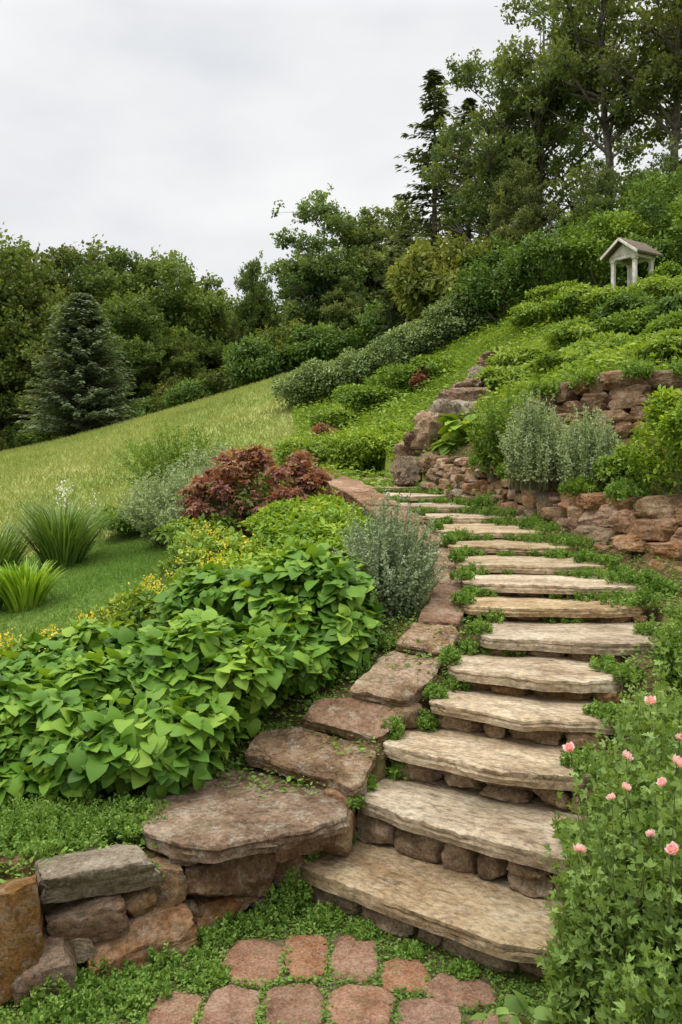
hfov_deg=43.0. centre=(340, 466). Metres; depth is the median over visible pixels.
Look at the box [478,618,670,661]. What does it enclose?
stone step
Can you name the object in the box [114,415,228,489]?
feathery shrub
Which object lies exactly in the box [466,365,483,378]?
boulder
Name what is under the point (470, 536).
creeping weed
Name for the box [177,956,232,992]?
creeping weed
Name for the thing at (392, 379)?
dark slope shrub
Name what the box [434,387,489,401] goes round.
boulder
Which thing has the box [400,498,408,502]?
creeping weed
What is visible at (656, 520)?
rock ledge wall
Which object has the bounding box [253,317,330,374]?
woodland shrub
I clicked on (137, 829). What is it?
creeping weed
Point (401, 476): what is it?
boulder
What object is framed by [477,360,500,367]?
boulder
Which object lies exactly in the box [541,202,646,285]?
woodland shrub
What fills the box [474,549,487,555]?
creeping weed
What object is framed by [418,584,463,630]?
edging slab
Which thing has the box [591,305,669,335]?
hillside shrub
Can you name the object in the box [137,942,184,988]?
creeping weed
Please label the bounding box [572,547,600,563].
creeping weed
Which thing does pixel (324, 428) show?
red leaved shrub
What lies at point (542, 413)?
green herb shrub
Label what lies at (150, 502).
pale green shrub
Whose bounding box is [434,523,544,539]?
stone step
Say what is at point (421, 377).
red leaved shrub
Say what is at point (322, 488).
lime green shrub
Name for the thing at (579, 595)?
creeping weed
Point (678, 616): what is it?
trailing herb
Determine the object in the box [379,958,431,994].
paving stone
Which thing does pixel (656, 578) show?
creeping weed
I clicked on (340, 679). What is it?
bed ground cover
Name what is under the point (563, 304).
hillside shrub
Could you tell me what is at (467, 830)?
stone step
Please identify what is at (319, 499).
lime green shrub
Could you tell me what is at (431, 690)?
creeping weed
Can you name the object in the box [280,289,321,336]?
poplar tree
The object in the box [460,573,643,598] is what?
stone step
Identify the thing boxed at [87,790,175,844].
creeping thyme
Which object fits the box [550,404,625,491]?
grey herb shrub
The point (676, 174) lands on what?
woodland shrub
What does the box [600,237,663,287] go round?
garden shelter
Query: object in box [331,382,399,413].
dark slope shrub
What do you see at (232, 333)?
broadleaf tree
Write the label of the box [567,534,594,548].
creeping weed
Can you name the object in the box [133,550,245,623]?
yellow flowering shrub
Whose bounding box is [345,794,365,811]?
creeping weed
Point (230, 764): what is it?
creeping weed
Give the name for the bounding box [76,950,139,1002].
creeping weed
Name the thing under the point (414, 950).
creeping weed
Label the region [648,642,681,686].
trailing herb
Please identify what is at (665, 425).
yellow green shrub
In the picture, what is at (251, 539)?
lime green shrub
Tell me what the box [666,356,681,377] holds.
plant
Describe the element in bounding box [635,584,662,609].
creeping weed
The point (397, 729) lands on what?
creeping weed
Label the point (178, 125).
sky
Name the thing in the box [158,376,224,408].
woodland shrub
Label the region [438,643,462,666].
creeping weed
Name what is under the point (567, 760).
creeping weed
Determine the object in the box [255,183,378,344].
poplar tree
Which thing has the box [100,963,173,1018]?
creeping weed
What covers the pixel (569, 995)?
pink flowering plant
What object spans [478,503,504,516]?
creeping weed
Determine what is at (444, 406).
boulder
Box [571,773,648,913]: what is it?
pink flowering plant
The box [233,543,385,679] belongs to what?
broad leaved shrub
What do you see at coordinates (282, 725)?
creeping weed
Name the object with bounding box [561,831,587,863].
creeping weed
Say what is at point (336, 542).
lime green shrub
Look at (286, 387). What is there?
sage hedge shrub
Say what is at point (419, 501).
creeping weed
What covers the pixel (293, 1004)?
paving stone
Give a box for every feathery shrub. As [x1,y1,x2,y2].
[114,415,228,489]
[161,439,272,492]
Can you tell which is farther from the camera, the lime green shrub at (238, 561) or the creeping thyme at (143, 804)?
the lime green shrub at (238, 561)
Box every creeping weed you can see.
[0,996,80,1023]
[20,968,91,1018]
[43,984,124,1023]
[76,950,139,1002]
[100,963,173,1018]
[103,812,147,840]
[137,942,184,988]
[151,860,164,876]
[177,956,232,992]
[187,925,222,961]
[203,910,255,947]
[216,753,245,771]
[243,900,285,938]
[254,882,301,927]
[258,721,297,732]
[275,864,313,918]
[304,690,337,709]
[304,852,328,862]
[305,899,345,932]
[338,659,371,681]
[343,917,380,941]
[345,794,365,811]
[352,828,357,845]
[367,773,378,791]
[369,632,398,650]
[374,487,383,493]
[380,714,405,740]
[383,733,392,741]
[385,759,408,780]
[393,938,424,962]
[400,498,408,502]
[408,487,426,492]
[410,707,439,732]
[412,506,426,515]
[413,498,431,502]
[415,505,431,513]
[422,680,448,700]
[424,485,443,494]
[427,519,443,530]
[431,496,449,503]
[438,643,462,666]
[439,515,453,523]
[440,531,457,546]
[441,673,472,691]
[443,955,480,980]
[446,526,469,540]
[447,547,467,564]
[448,589,476,606]
[449,565,476,581]
[450,494,470,504]
[456,636,480,655]
[458,529,479,540]
[458,544,475,556]
[459,505,482,514]
[461,561,488,574]
[461,585,483,597]
[464,619,493,636]
[466,498,478,505]
[473,534,493,540]
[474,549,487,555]
[476,588,499,596]
[476,604,506,623]
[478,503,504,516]
[480,516,491,523]
[480,646,495,655]
[481,590,499,596]
[488,516,501,523]
[493,515,518,525]
[496,550,515,555]
[497,506,517,518]
[499,569,518,574]
[501,650,528,656]
[503,531,522,540]
[516,514,540,529]
[521,530,550,542]
[522,546,541,556]
[534,521,561,532]
[540,593,569,599]
[542,546,571,558]
[543,617,570,623]
[547,529,572,545]
[553,569,576,575]
[553,816,587,843]
[559,745,599,768]
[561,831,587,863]
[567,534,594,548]
[567,618,584,622]
[569,563,610,579]
[569,747,618,783]
[570,589,599,601]
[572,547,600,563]
[580,698,617,718]
[588,654,622,672]
[596,552,622,567]
[596,587,642,609]
[596,702,637,728]
[604,563,642,584]
[609,660,647,683]
[612,591,634,603]
[627,565,663,588]
[632,619,664,636]
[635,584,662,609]
[654,627,669,638]
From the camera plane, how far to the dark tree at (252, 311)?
48.49 m
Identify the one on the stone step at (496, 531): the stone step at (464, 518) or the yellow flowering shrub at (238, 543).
the stone step at (464, 518)
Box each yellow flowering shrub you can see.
[0,627,45,659]
[3,623,78,655]
[52,605,150,644]
[91,571,172,630]
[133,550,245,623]
[150,518,247,581]
[160,526,273,589]
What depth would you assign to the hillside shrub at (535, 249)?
20.60 m
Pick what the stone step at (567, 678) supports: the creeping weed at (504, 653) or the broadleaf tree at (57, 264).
the creeping weed at (504, 653)
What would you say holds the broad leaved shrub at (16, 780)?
on the ground at (378, 769)
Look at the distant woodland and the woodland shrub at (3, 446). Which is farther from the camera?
the distant woodland
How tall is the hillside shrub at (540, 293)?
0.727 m
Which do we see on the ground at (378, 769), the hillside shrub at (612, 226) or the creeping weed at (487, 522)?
the hillside shrub at (612, 226)
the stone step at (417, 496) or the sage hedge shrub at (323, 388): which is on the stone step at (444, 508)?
the stone step at (417, 496)
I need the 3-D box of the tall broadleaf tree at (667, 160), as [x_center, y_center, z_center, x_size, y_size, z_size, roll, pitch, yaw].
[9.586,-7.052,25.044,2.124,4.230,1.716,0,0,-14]
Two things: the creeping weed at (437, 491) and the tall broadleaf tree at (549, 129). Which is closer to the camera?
the creeping weed at (437, 491)
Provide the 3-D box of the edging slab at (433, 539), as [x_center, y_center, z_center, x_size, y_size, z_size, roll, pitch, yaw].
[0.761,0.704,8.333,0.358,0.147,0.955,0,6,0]
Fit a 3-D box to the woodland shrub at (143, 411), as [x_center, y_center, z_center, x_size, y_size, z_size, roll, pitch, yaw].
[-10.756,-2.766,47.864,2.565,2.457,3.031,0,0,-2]
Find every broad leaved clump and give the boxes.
[431,432,470,455]
[436,410,486,438]
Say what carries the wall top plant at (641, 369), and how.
on the block retaining wall at (617, 396)
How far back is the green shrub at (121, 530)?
12.22 m
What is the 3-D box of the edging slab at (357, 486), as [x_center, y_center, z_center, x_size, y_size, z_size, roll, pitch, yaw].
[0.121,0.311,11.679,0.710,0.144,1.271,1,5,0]
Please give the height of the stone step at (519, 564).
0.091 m
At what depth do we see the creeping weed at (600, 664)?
5.04 m
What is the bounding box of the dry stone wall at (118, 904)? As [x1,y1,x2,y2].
[0,838,325,1007]
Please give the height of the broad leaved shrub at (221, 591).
0.766 m
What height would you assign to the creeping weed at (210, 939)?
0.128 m
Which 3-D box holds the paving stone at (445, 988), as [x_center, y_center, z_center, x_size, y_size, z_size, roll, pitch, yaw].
[0.481,2.118,3.455,0.282,0.073,0.226,1,1,5]
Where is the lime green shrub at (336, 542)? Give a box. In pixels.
[305,533,371,557]
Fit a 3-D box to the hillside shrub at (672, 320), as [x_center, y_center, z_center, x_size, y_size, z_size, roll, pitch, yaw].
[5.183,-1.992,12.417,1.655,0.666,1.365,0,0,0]
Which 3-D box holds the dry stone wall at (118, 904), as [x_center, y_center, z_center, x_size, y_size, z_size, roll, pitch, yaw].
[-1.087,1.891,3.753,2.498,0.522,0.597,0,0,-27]
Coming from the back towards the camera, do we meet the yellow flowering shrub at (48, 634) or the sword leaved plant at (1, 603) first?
the sword leaved plant at (1, 603)
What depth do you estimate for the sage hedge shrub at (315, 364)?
23.57 m
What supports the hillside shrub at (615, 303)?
on the ground at (378, 769)
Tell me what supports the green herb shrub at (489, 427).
on the ground at (378, 769)
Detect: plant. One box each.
[0,556,66,611]
[0,571,10,607]
[468,451,492,472]
[469,989,555,1023]
[474,490,502,508]
[494,459,507,480]
[527,510,551,528]
[528,377,564,399]
[533,848,640,1023]
[542,693,681,1023]
[557,473,603,498]
[562,613,681,928]
[567,367,600,390]
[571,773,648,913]
[584,919,681,1023]
[603,475,654,504]
[620,357,656,379]
[631,690,681,739]
[648,691,681,755]
[651,709,681,791]
[657,886,681,982]
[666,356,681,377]
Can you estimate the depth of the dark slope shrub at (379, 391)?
19.04 m
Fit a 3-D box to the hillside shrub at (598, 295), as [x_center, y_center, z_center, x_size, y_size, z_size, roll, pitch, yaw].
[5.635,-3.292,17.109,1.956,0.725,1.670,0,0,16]
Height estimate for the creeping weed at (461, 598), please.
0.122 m
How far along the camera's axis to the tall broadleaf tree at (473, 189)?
29.91 m
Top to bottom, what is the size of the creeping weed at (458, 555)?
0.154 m
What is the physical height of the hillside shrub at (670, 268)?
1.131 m
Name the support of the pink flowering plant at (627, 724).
on the ground at (378, 769)
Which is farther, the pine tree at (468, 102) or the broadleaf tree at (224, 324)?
the broadleaf tree at (224, 324)
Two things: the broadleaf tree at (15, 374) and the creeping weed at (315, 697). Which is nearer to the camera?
the creeping weed at (315, 697)
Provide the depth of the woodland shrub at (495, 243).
27.04 m
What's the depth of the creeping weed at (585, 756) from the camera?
4.17 m
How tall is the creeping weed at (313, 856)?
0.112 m
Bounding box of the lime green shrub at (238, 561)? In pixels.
[203,535,315,572]
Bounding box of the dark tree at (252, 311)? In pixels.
[227,250,281,345]
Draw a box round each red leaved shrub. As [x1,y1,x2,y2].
[311,422,341,438]
[408,366,430,390]
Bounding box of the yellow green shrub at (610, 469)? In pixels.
[591,450,653,484]
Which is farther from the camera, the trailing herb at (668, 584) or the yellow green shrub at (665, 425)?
the yellow green shrub at (665, 425)
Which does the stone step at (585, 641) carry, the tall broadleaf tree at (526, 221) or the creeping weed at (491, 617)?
the creeping weed at (491, 617)
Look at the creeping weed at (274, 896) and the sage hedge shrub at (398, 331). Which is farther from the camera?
the sage hedge shrub at (398, 331)
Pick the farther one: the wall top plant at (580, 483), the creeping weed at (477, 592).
the wall top plant at (580, 483)
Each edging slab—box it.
[137,769,348,863]
[245,726,375,797]
[304,697,398,742]
[326,472,353,480]
[327,480,377,499]
[345,492,400,512]
[349,651,440,707]
[366,506,425,529]
[396,622,458,658]
[399,526,442,552]
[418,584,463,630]
[429,547,461,586]
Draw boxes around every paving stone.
[146,991,201,1023]
[197,984,259,1023]
[222,938,285,987]
[262,984,323,1023]
[282,935,328,981]
[326,984,396,1023]
[328,934,378,981]
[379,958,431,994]
[394,998,461,1023]
[426,973,497,1010]
[471,1012,532,1023]
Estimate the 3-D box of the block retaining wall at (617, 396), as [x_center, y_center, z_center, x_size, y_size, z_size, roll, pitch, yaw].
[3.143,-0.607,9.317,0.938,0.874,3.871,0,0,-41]
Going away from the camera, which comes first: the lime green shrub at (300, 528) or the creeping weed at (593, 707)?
the creeping weed at (593, 707)
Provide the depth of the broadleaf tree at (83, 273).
53.60 m
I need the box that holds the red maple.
[175,443,343,537]
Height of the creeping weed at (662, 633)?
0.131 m
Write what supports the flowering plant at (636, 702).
on the ground at (378, 769)
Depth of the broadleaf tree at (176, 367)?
49.47 m
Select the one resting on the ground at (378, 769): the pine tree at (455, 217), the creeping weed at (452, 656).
the pine tree at (455, 217)
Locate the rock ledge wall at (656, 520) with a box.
[545,484,681,570]
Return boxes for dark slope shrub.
[308,407,359,429]
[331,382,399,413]
[354,385,412,406]
[361,363,431,392]
[395,354,460,381]
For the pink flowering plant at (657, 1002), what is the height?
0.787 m
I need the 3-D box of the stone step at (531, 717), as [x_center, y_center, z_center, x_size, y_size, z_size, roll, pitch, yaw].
[1.053,1.417,4.889,1.058,0.187,0.648,0,0,25]
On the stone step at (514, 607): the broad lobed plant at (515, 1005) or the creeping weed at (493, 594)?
the creeping weed at (493, 594)
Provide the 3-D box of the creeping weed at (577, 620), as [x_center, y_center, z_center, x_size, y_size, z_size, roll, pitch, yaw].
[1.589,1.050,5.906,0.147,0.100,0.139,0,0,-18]
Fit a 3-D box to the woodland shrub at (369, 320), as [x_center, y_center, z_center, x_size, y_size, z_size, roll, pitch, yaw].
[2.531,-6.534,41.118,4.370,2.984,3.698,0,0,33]
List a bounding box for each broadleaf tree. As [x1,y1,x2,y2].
[0,222,66,432]
[0,246,84,422]
[0,281,79,436]
[9,234,147,300]
[47,245,158,328]
[70,250,198,368]
[83,244,241,407]
[97,291,176,406]
[138,333,211,401]
[176,275,243,373]
[216,287,241,338]
[216,328,243,371]
[263,306,287,372]
[419,47,569,246]
[465,0,649,231]
[474,0,681,281]
[485,153,568,248]
[559,0,681,203]
[560,152,622,281]
[641,147,680,213]
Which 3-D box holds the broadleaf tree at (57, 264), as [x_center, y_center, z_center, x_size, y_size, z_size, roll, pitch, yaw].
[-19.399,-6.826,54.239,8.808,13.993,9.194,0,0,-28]
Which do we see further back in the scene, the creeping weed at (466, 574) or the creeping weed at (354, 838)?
the creeping weed at (466, 574)
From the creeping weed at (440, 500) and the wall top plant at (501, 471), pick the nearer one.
the wall top plant at (501, 471)
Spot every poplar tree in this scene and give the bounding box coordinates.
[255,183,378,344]
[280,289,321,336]
[318,275,365,334]
[328,204,402,320]
[370,200,443,297]
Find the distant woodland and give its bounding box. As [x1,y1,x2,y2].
[0,203,599,437]
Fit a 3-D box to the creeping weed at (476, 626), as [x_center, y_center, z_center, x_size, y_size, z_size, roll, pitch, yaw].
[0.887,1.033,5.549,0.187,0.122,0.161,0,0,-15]
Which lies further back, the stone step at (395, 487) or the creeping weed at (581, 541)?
the stone step at (395, 487)
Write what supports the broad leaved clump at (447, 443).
on the ground at (378, 769)
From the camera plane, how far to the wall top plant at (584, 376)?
9.41 m
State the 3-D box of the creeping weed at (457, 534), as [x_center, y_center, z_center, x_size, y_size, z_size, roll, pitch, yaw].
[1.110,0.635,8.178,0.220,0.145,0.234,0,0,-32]
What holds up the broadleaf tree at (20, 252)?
on the ground at (378, 769)
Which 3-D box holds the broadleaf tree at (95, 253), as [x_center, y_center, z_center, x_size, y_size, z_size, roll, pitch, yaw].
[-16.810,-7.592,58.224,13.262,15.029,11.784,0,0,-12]
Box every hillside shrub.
[444,283,508,329]
[454,244,553,321]
[471,364,543,389]
[485,344,559,367]
[502,227,605,301]
[505,300,556,327]
[521,279,601,307]
[522,345,603,373]
[542,315,641,347]
[545,291,593,320]
[556,209,659,288]
[562,330,646,352]
[575,163,681,280]
[577,279,653,315]
[588,289,658,332]
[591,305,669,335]
[605,231,681,288]
[625,272,681,298]
[626,291,675,309]
[630,328,681,360]
[638,308,681,336]
[638,327,681,345]
[643,288,681,331]
[646,259,681,279]
[649,194,681,260]
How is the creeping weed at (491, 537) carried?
on the stone step at (496, 531)
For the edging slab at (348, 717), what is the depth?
4.84 m
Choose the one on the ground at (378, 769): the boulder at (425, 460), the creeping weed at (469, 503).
the boulder at (425, 460)
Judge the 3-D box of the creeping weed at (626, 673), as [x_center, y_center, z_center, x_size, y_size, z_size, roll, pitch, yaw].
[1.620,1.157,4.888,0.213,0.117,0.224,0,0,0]
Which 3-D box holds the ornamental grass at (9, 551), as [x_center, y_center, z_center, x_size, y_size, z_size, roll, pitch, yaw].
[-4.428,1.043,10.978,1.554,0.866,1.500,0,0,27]
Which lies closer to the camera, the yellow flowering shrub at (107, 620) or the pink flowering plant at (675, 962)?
the pink flowering plant at (675, 962)
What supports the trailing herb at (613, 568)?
on the ground at (378, 769)
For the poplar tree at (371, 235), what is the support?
on the ground at (378, 769)
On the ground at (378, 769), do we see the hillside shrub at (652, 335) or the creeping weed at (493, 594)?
the hillside shrub at (652, 335)
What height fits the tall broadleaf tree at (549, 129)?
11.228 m
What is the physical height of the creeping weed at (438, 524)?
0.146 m
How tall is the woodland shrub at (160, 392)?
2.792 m
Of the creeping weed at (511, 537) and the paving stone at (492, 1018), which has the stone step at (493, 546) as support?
the creeping weed at (511, 537)
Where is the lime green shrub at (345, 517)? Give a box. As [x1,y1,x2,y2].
[309,513,377,542]
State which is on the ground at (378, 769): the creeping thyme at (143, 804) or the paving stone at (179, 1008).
the paving stone at (179, 1008)
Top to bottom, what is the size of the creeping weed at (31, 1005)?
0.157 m
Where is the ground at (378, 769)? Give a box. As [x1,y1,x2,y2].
[0,321,681,1023]
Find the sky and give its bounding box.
[0,0,681,311]
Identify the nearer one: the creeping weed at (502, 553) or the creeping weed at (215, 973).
the creeping weed at (215, 973)
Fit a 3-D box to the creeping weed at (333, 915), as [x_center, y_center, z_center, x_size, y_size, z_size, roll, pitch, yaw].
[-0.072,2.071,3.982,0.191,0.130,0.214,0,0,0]
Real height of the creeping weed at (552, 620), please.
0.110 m
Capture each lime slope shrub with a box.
[268,434,350,466]
[306,426,398,476]
[352,419,413,465]
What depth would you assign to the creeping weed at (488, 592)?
6.33 m
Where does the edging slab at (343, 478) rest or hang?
on the ground at (378, 769)
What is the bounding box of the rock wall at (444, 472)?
[420,455,567,523]
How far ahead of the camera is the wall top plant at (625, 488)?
7.49 m
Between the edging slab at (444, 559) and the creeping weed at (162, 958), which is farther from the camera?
the edging slab at (444, 559)
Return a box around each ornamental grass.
[0,480,121,569]
[0,520,41,570]
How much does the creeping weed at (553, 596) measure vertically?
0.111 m
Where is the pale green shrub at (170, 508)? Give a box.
[152,486,242,534]
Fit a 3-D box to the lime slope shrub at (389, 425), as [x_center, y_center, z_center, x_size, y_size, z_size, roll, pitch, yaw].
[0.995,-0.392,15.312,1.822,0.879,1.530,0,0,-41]
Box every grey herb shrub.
[496,389,567,490]
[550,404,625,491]
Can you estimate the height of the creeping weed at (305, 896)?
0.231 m
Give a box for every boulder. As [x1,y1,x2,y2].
[389,441,407,473]
[393,468,413,485]
[397,456,421,483]
[403,430,438,456]
[410,410,461,451]
[418,452,439,472]
[427,398,480,418]
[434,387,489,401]
[450,377,485,388]
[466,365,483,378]
[477,352,496,363]
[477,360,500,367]
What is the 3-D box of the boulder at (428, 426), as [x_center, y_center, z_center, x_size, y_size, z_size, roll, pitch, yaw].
[1.498,-0.433,13.123,0.849,0.872,0.616,0,0,-43]
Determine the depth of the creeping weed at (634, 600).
5.94 m
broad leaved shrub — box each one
[0,616,171,678]
[0,652,108,800]
[0,723,136,810]
[14,647,251,800]
[114,605,314,745]
[153,560,318,626]
[232,623,340,708]
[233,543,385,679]
[339,551,381,603]
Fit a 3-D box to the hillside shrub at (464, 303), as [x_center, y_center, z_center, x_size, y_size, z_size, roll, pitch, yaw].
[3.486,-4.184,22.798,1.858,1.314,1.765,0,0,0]
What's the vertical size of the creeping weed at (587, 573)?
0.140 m
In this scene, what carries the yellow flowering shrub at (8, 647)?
on the ground at (378, 769)
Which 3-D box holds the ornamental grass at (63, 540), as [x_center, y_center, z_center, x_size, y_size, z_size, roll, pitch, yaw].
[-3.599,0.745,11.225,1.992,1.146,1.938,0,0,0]
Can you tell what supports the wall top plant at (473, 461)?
on the rock wall at (444, 472)
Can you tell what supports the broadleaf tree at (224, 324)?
on the ground at (378, 769)
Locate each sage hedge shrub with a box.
[271,365,320,406]
[288,357,338,403]
[304,361,354,400]
[318,355,364,388]
[332,346,385,386]
[351,348,404,382]
[364,335,418,366]
[384,320,439,363]
[398,318,461,355]
[413,299,476,347]
[436,288,497,337]
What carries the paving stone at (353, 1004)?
on the ground at (378, 769)
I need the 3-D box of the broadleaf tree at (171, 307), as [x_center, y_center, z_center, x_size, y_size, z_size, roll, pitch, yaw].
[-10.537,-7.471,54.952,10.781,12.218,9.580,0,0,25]
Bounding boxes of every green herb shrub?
[465,374,528,478]
[499,401,563,444]
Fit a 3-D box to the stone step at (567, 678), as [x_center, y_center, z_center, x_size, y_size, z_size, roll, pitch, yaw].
[1.187,1.262,5.248,1.043,0.159,0.760,0,0,18]
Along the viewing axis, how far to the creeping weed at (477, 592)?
6.31 m
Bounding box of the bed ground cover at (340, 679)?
[0,433,681,903]
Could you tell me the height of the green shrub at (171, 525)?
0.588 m
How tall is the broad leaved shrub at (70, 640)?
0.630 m
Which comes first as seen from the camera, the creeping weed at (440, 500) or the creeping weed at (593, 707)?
the creeping weed at (593, 707)
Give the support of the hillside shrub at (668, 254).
on the ground at (378, 769)
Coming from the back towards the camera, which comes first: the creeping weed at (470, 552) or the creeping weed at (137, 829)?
the creeping weed at (470, 552)
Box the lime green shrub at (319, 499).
[297,491,363,515]
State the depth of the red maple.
10.25 m
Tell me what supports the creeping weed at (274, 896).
on the ground at (378, 769)
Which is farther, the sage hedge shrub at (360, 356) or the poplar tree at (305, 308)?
the poplar tree at (305, 308)
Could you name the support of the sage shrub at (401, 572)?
on the ground at (378, 769)
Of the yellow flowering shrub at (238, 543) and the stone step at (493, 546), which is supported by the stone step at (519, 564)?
the stone step at (493, 546)
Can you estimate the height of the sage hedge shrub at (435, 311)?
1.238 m
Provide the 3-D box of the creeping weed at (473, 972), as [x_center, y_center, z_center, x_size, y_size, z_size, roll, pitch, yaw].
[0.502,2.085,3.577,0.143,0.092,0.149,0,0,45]
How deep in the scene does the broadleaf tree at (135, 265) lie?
56.34 m
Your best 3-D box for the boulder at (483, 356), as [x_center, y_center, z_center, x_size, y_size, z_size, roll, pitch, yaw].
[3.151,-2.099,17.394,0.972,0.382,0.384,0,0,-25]
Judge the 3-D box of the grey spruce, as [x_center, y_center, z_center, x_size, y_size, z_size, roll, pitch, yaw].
[-10.810,-4.155,36.104,5.480,6.158,5.392,0,0,-17]
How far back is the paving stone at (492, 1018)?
3.27 m
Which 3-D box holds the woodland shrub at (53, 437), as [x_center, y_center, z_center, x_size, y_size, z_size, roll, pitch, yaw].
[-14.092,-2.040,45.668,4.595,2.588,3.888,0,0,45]
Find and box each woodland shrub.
[0,430,9,451]
[2,420,26,449]
[13,417,58,446]
[34,412,75,440]
[125,395,159,418]
[147,381,191,413]
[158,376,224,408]
[193,364,242,398]
[220,331,284,386]
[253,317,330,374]
[276,320,363,369]
[353,299,418,349]
[384,229,494,325]
[456,233,541,297]
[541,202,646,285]
[646,157,681,214]
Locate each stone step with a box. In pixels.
[301,830,562,977]
[355,775,596,902]
[358,477,388,481]
[368,485,421,491]
[383,719,612,813]
[385,492,447,501]
[399,502,474,512]
[420,512,505,523]
[429,687,623,748]
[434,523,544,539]
[447,652,626,703]
[448,539,577,554]
[455,554,606,573]
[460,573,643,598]
[461,594,647,622]
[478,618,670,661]
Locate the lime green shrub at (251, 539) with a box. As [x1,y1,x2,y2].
[206,532,276,555]
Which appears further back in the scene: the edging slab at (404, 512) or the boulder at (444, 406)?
the boulder at (444, 406)
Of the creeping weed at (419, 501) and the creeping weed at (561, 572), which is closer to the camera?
the creeping weed at (561, 572)
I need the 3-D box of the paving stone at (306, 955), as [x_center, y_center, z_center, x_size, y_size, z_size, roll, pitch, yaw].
[-0.146,2.115,3.697,0.209,0.070,0.343,0,0,-5]
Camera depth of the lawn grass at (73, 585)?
9.62 m
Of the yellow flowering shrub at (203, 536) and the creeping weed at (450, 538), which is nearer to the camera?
the creeping weed at (450, 538)
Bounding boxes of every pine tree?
[368,251,406,346]
[369,69,488,339]
[372,216,417,342]
[411,97,503,321]
[447,210,466,265]
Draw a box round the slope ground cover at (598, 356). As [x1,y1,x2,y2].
[286,283,681,486]
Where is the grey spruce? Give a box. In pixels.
[14,293,144,436]
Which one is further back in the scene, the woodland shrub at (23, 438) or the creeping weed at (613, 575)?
the woodland shrub at (23, 438)
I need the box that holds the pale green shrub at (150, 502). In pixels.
[116,463,235,546]
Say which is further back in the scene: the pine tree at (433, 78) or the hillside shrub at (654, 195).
the pine tree at (433, 78)
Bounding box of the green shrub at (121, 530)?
[90,505,140,534]
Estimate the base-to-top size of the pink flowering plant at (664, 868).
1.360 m
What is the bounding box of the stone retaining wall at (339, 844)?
[322,572,446,855]
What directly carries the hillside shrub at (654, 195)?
on the ground at (378, 769)
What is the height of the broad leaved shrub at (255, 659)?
0.785 m
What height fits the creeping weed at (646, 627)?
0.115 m
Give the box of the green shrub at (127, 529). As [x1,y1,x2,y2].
[114,503,139,533]
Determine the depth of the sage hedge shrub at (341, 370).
23.15 m
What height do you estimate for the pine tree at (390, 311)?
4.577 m
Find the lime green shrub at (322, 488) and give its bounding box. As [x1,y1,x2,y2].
[284,484,345,500]
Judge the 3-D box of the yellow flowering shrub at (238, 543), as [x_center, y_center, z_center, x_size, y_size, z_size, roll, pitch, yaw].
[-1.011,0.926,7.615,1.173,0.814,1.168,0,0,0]
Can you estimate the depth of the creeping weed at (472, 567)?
6.86 m
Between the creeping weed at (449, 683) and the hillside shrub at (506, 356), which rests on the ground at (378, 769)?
the hillside shrub at (506, 356)
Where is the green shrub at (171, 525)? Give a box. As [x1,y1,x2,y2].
[149,513,244,553]
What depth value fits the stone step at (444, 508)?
10.16 m
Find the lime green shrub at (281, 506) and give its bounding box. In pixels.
[237,496,355,535]
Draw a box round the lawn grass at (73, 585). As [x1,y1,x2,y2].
[0,531,170,643]
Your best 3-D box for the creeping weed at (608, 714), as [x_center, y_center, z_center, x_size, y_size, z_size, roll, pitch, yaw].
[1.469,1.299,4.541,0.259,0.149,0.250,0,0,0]
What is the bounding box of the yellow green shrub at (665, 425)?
[611,384,681,494]
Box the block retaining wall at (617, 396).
[512,370,681,442]
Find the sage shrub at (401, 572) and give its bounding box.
[329,483,451,621]
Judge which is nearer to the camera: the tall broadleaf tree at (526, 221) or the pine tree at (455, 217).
the tall broadleaf tree at (526, 221)
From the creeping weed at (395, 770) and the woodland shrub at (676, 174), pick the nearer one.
the creeping weed at (395, 770)
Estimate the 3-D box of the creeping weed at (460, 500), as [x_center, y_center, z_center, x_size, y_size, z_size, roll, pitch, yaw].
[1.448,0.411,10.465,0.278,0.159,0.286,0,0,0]
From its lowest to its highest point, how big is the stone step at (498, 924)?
0.215 m
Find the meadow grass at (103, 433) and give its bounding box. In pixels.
[0,371,297,557]
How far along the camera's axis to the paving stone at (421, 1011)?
3.31 m
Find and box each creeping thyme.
[0,787,125,874]
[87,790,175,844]
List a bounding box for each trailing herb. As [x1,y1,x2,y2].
[607,563,633,572]
[645,575,680,598]
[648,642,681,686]
[653,615,681,676]
[664,600,681,625]
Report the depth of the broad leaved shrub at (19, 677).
4.74 m
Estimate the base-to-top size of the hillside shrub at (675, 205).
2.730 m
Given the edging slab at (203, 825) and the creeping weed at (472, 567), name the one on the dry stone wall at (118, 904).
the edging slab at (203, 825)
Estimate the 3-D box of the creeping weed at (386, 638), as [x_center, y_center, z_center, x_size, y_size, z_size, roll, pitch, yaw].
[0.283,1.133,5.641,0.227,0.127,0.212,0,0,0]
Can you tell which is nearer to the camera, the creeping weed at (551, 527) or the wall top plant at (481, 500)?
the creeping weed at (551, 527)
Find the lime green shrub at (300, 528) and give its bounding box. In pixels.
[251,503,381,549]
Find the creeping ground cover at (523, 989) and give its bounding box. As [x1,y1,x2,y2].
[0,889,550,1023]
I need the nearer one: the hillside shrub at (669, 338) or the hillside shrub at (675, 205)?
the hillside shrub at (669, 338)
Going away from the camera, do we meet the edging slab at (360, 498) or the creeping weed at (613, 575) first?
the creeping weed at (613, 575)
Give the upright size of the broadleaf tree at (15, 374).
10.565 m

